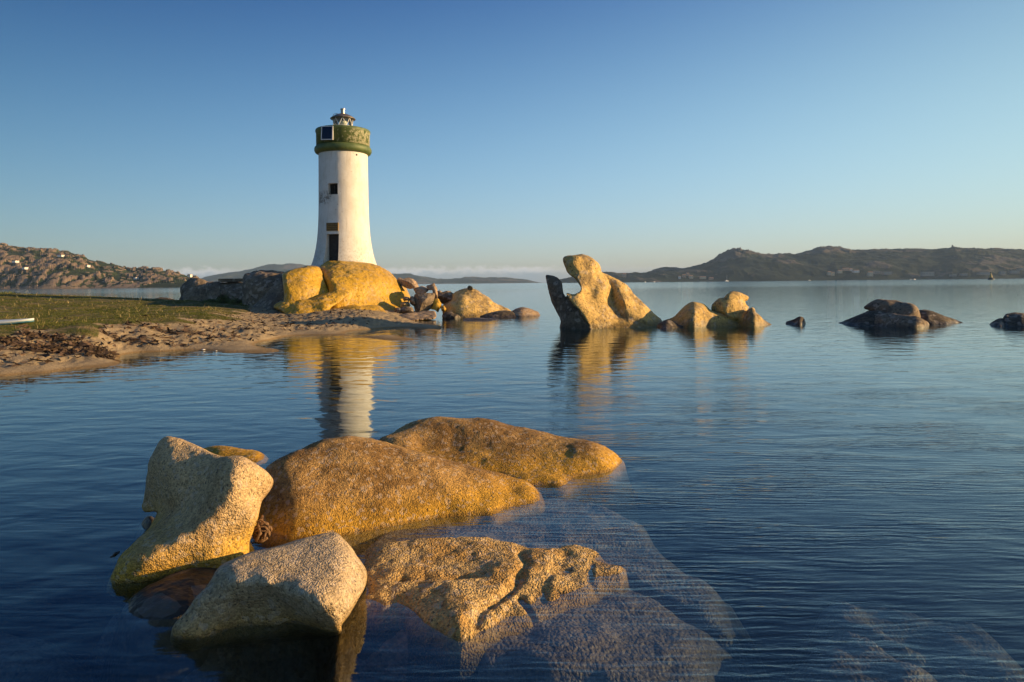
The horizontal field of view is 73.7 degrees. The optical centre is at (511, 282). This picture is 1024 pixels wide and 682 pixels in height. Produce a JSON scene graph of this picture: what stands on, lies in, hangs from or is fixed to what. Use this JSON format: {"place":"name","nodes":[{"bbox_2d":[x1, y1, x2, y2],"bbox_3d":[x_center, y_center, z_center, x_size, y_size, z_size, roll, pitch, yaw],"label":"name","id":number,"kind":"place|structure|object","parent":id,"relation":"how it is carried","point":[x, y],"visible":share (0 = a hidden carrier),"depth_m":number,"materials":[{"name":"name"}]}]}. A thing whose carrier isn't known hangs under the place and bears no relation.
{"place":"outdoors","nodes":[
{"label":"outdoors","id":0,"kind":"place"},
{"bbox_2d":[0,243,198,288],"bbox_3d":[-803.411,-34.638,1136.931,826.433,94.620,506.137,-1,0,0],"label":"hill","id":1,"kind":"structure","parent":0,"point":[48,268],"depth_m":982.88,"materials":[{"name":"stone"}]},
{"bbox_2d":[0,293,520,477],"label":"beach terrain","id":2,"kind":"structure","parent":0,"point":[275,424],"depth_m":13.35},
{"bbox_2d":[0,292,250,337],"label":"grass","id":3,"kind":"structure","parent":2,"relation":"on","point":[128,312],"depth_m":29.11,"materials":[{"name":"green plant"}]},
{"bbox_2d":[0,318,33,325],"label":"paddleboard","id":4,"kind":"object","parent":3,"relation":"on","point":[15,321],"visible":0.93,"depth_m":20.35,"materials":[{"name":"white plastic"}]},
{"bbox_2d":[0,308,374,366],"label":"seaweed litter","id":5,"kind":"object","parent":2,"relation":"on","point":[82,345],"visible":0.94,"depth_m":17.88,"materials":[{"name":"brown plant"}]},
{"bbox_2d":[179,277,210,301],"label":"rock","id":6,"kind":"object","parent":2,"relation":"on","point":[192,288],"visible":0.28,"depth_m":44.99,"materials":[{"name":"grey stone"}]},
{"bbox_2d":[202,299,215,301],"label":"bush","id":7,"kind":"object","parent":2,"relation":"on","point":[210,300],"visible":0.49,"depth_m":41.38,"materials":[{"name":"green plant"}]},
{"bbox_2d":[215,290,230,302],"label":"bush","id":8,"kind":"object","parent":2,"relation":"on","point":[222,298],"visible":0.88,"depth_m":40.38,"materials":[{"name":"green plant"}]},
{"bbox_2d":[205,281,242,300],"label":"rock","id":9,"kind":"object","parent":2,"relation":"on","point":[234,289],"visible":0.59,"depth_m":42.94,"materials":[{"name":"grey stone"}]},
{"bbox_2d":[218,278,242,281],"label":"wall","id":10,"kind":"structure","parent":9,"relation":"on","point":[231,280],"depth_m":43.15,"materials":[{"name":"grey stone"}]},
{"bbox_2d":[226,296,241,303],"bbox_3d":[-16.235,1.092,40.002,1.130,0.719,1.022,-1,0,0],"label":"bush","id":11,"kind":"object","parent":2,"relation":"on","point":[234,300],"visible":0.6,"depth_m":39.90,"materials":[{"name":"green plant"}]},
{"bbox_2d":[242,270,283,305],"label":"boulder","id":12,"kind":"object","parent":2,"relation":"on","point":[257,286],"visible":0.52,"depth_m":38.66,"materials":[{"name":"grey stone"}]},
{"bbox_2d":[253,280,283,309],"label":"boulder","id":13,"kind":"object","parent":2,"relation":"on","point":[272,297],"visible":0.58,"depth_m":36.81,"materials":[{"name":"grey stone"}]},
{"bbox_2d":[282,266,328,301],"bbox_3d":[-11.059,0.516,37.066,3.071,2.904,4.930,-1,0,-19],"label":"boulder","id":14,"kind":"object","parent":2,"relation":"on","point":[304,282],"visible":0.56,"depth_m":35.18,"materials":[{"name":"yellow stone"}]},
{"bbox_2d":[274,290,349,313],"bbox_3d":[-9.984,1.135,34.603,3.867,1.644,2.917,-1,0,-22],"label":"rock","id":15,"kind":"object","parent":2,"relation":"on","point":[325,301],"visible":0.65,"depth_m":34.08,"materials":[{"name":"yellow stone"}]},
{"bbox_2d":[338,305,386,312],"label":"rock","id":16,"kind":"object","parent":2,"relation":"on","point":[373,307],"visible":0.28,"depth_m":34.80,"materials":[{"name":"yellow stone"}]},
{"bbox_2d":[319,261,409,310],"bbox_3d":[-8.310,0.409,39.622,5.543,3.848,9.240,-1,0,-15],"label":"boulder","id":17,"kind":"object","parent":2,"relation":"on","point":[363,283],"visible":0.69,"depth_m":37.17,"materials":[{"name":"yellow stone"}]},
{"bbox_2d":[311,108,376,266],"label":"lighthouse","id":18,"kind":"object","parent":17,"relation":"on","point":[342,150],"visible":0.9,"depth_m":40.72,"materials":[{"name":"white paint"}]},
{"bbox_2d":[329,234,338,260],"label":"door","id":19,"kind":"structure","parent":18,"relation":"in","point":[333,238],"depth_m":40.81,"materials":[{"name":"wood"}]},
{"bbox_2d":[330,184,337,193],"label":"window","id":20,"kind":"structure","parent":18,"relation":"in","point":[333,187],"depth_m":40.86,"materials":[{"name":"black glass"}]},
{"bbox_2d":[397,277,418,288],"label":"rock","id":21,"kind":"object","parent":17,"relation":"on","point":[409,283],"visible":0.91,"depth_m":39.17,"materials":[{"name":"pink stone"}]},
{"bbox_2d":[394,307,401,313],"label":"rock","id":22,"kind":"object","parent":2,"relation":"on","point":[398,310],"visible":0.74,"depth_m":35.80,"materials":[{"name":"brown stone"}]},
{"bbox_2d":[401,306,413,313],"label":"rock","id":23,"kind":"object","parent":2,"relation":"on","point":[407,309],"visible":0.77,"depth_m":35.79,"materials":[{"name":"brown stone"}]},
{"bbox_2d":[400,302,409,306],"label":"rock","id":24,"kind":"object","parent":23,"relation":"on","point":[403,304],"visible":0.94,"depth_m":36.31,"materials":[{"name":"stone"}]},
{"bbox_2d":[399,311,435,320],"bbox_3d":[-5.058,1.716,34.572,2.481,0.541,2.895,-1,0,-9],"label":"rock slab","id":25,"kind":"object","parent":2,"relation":"on","point":[423,315],"visible":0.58,"depth_m":34.00,"materials":[{"name":"pink stone"}]},
{"bbox_2d":[414,293,434,311],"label":"rock","id":26,"kind":"object","parent":2,"relation":"on","point":[424,301],"visible":0.89,"depth_m":36.48,"materials":[{"name":"brown stone"}]},
{"bbox_2d":[410,296,414,305],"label":"rock","id":27,"kind":"object","parent":26,"relation":"on","point":[412,300],"visible":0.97,"depth_m":36.69,"materials":[{"name":"grey stone"}]},
{"bbox_2d":[426,283,437,298],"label":"rock","id":28,"kind":"object","parent":26,"relation":"on","point":[432,287],"visible":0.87,"depth_m":37.73,"materials":[{"name":"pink stone"}]},
{"bbox_2d":[414,286,428,293],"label":"rock","id":29,"kind":"object","parent":28,"relation":"on","point":[420,289],"visible":0.91,"depth_m":38.01,"materials":[{"name":"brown stone"}]},
{"bbox_2d":[431,299,441,311],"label":"rock","id":30,"kind":"object","parent":26,"relation":"on","point":[437,305],"visible":0.94,"depth_m":36.47,"materials":[{"name":"yellow stone"}]},
{"bbox_2d":[442,288,510,317],"bbox_3d":[-1.948,1.273,37.900,4.074,2.004,4.415,-1,0,0],"label":"rock","id":31,"kind":"object","parent":2,"relation":"on","point":[465,303],"visible":0.6,"depth_m":37.00,"materials":[{"name":"beige stone"}]},
{"bbox_2d":[437,290,452,303],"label":"rock","id":32,"kind":"object","parent":31,"relation":"on","point":[444,297],"visible":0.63,"depth_m":38.74,"materials":[{"name":"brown stone"}]},
{"bbox_2d":[201,263,540,283],"bbox_3d":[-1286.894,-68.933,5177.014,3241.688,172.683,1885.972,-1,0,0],"label":"hill","id":33,"kind":"structure","parent":0,"point":[291,266],"depth_m":4820.51,"materials":[{"name":"grey stone"}]},
{"bbox_2d":[0,334,1023,681],"bbox_3d":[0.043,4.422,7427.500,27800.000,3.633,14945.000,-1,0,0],"label":"seabed","id":34,"kind":"structure","parent":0,"point":[786,562],"depth_m":9.67,"materials":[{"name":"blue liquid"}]},
{"bbox_2d":[83,614,328,681],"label":"submerged rock","id":35,"kind":"object","parent":34,"relation":"on","point":[301,661],"visible":0.11,"depth_m":3.91,"materials":[{"name":"stone"}]},
{"bbox_2d":[98,567,217,681],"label":"boulder","id":36,"kind":"object","parent":35,"relation":"on","point":[142,648],"visible":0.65,"depth_m":3.69,"materials":[{"name":"stone"}]},
{"bbox_2d":[170,532,366,650],"bbox_3d":[-1.379,1.819,3.870,1.142,0.676,1.104,-1,0,0],"label":"boulder","id":37,"kind":"object","parent":36,"relation":"on","point":[310,588],"visible":1,"depth_m":3.57,"materials":[{"name":"stone"}]},
{"bbox_2d":[106,436,272,599],"bbox_3d":[-2.327,1.615,4.621,1.389,1.044,0.960,-1,0,19],"label":"boulder","id":38,"kind":"object","parent":35,"relation":"on","point":[204,504],"visible":0.84,"depth_m":4.36,"materials":[{"name":"stone"}]},
{"bbox_2d":[110,551,119,557],"bbox_3d":[-2.512,1.718,4.321,0.060,0.037,0.028,-1,0,0],"label":"seaweed sprig","id":39,"kind":"object","parent":38,"relation":"attached to","point":[115,553],"visible":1,"depth_m":4.31,"materials":[{"name":"black plant"}]},
{"bbox_2d":[252,515,272,542],"bbox_3d":[-1.704,1.680,4.622,0.128,0.165,0.125,-1,0,36],"label":"seaweed clump","id":40,"kind":"object","parent":38,"relation":"on","point":[258,535],"visible":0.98,"depth_m":4.60,"materials":[{"name":"brown plant"}]},
{"bbox_2d":[322,498,769,681],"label":"submerged rock","id":41,"kind":"object","parent":34,"relation":"on","point":[662,619],"visible":0.55,"depth_m":3.85,"materials":[{"name":"stone"}]},
{"bbox_2d":[779,601,1023,681],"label":"submerged rock","id":42,"kind":"object","parent":34,"relation":"on","point":[845,642],"visible":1,"depth_m":3.74,"materials":[{"name":"stone"}]},
{"bbox_2d":[0,278,1023,538],"bbox_3d":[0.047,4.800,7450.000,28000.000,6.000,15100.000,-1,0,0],"label":"sea","id":43,"kind":"structure","parent":0,"point":[822,308],"depth_m":18.72,"materials":[{"name":"liquid"}]},
{"bbox_2d":[135,516,153,540],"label":"stone","id":44,"kind":"object","parent":43,"relation":"in","point":[145,525],"visible":0.3,"depth_m":5.12,"materials":[{"name":"stone"}]},
{"bbox_2d":[204,446,270,469],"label":"boulder","id":45,"kind":"object","parent":43,"relation":"in","point":[260,459],"visible":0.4,"depth_m":7.17,"materials":[{"name":"yellow stone"}]},
{"bbox_2d":[249,436,545,556],"bbox_3d":[-0.955,1.833,5.764,2.762,1.053,2.225,-1,0,0],"label":"boulder","id":46,"kind":"object","parent":43,"relation":"on","point":[359,495],"visible":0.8,"depth_m":5.33,"materials":[{"name":"brown stone"}]},
{"bbox_2d":[442,312,460,317],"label":"rock","id":47,"kind":"object","parent":43,"relation":"on","point":[448,315],"visible":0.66,"depth_m":35.38,"materials":[{"name":"stone"}]},
{"bbox_2d":[463,318,497,320],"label":"rock","id":48,"kind":"object","parent":43,"relation":"on","point":[466,319],"visible":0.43,"depth_m":33.28,"materials":[{"name":"stone"}]},
{"bbox_2d":[350,536,629,681],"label":"rock slab","id":49,"kind":"object","parent":43,"relation":"in","point":[456,608],"visible":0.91,"depth_m":3.92,"materials":[{"name":"stone"}]},
{"bbox_2d":[480,310,515,316],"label":"rock","id":50,"kind":"object","parent":43,"relation":"on","point":[502,313],"visible":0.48,"depth_m":36.20,"materials":[{"name":"stone"}]},
{"bbox_2d":[379,416,639,522],"bbox_3d":[-0.201,1.897,7.001,2.958,0.910,2.349,-1,0,0],"label":"boulder","id":51,"kind":"object","parent":43,"relation":"on","point":[547,465],"visible":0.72,"depth_m":6.67,"materials":[{"name":"brown stone"}]},
{"bbox_2d":[513,307,539,316],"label":"rock","id":52,"kind":"object","parent":43,"relation":"on","point":[523,312],"visible":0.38,"depth_m":36.71,"materials":[{"name":"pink stone"}]},
{"bbox_2d":[546,254,661,330],"bbox_3d":[3.885,0.524,27.658,4.958,3.470,3.275,-1,0,0],"label":"rock formation","id":53,"kind":"object","parent":43,"relation":"in","point":[600,299],"visible":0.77,"depth_m":27.34,"materials":[{"name":"stone"}]},
{"bbox_2d":[656,320,682,337],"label":"rock","id":54,"kind":"object","parent":43,"relation":"on","point":[666,324],"visible":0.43,"depth_m":26.43,"materials":[{"name":"stone"}]},
{"bbox_2d":[662,291,771,335],"bbox_3d":[8.441,1.303,27.935,4.713,1.902,2.974,-1,0,0],"label":"rock formation","id":55,"kind":"object","parent":43,"relation":"in","point":[730,308],"visible":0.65,"depth_m":27.52,"materials":[{"name":"beige stone"}]},
{"bbox_2d":[786,316,805,324],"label":"rock","id":56,"kind":"object","parent":43,"relation":"on","point":[799,320],"visible":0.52,"depth_m":27.81,"materials":[{"name":"stone"}]},
{"bbox_2d":[839,310,884,324],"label":"rock","id":57,"kind":"object","parent":43,"relation":"on","point":[866,318],"visible":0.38,"depth_m":27.20,"materials":[{"name":"stone"}]},
{"bbox_2d":[864,299,928,327],"bbox_3d":[15.263,1.372,27.087,2.313,1.409,3.768,-1,0,27],"label":"rock formation","id":58,"kind":"object","parent":43,"relation":"in","point":[900,314],"visible":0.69,"depth_m":26.64,"materials":[{"name":"grey stone"}]},
{"bbox_2d":[919,310,962,323],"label":"rock","id":59,"kind":"object","parent":43,"relation":"on","point":[930,317],"visible":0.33,"depth_m":27.32,"materials":[{"name":"stone"}]},
{"bbox_2d":[989,318,1004,325],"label":"rock","id":60,"kind":"object","parent":43,"relation":"on","point":[999,322],"visible":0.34,"depth_m":25.85,"materials":[{"name":"stone"}]},
{"bbox_2d":[1003,312,1023,325],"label":"rock","id":61,"kind":"object","parent":43,"relation":"on","point":[1014,319],"visible":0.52,"depth_m":25.74,"materials":[{"name":"stone"}]},
{"bbox_2d":[0,0,1023,282],"label":"sky","id":62,"kind":"structure","parent":0,"point":[509,138],"materials":[{"name":"blue"}]},
{"bbox_2d":[560,246,1023,282],"bbox_3d":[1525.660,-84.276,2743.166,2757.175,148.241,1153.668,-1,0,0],"label":"hill","id":63,"kind":"structure","parent":0,"point":[740,264],"depth_m":2391.94,"materials":[{"name":"grey stone"}]},
{"bbox_2d":[881,271,891,274],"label":"house","id":64,"kind":"structure","parent":63,"relation":"on","point":[886,272],"depth_m":2245.16,"materials":[{"name":"beige"}]},
{"bbox_2d":[920,272,933,275],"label":"house","id":65,"kind":"structure","parent":63,"relation":"on","point":[926,273],"depth_m":2251.43,"materials":[{"name":"beige"}]},
{"bbox_2d":[976,272,989,274],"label":"house","id":66,"kind":"structure","parent":63,"relation":"on","point":[982,273],"depth_m":2185.24,"materials":[{"name":"beige"}]},
{"bbox_2d":[998,271,1005,274],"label":"house","id":67,"kind":"structure","parent":63,"relation":"on","point":[1001,272],"depth_m":2208.82,"materials":[{"name":"beige"}]},
{"bbox_2d":[1008,271,1019,273],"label":"house","id":68,"kind":"structure","parent":63,"relation":"on","point":[1011,272],"depth_m":2232.18,"materials":[{"name":"beige"}]}
]}

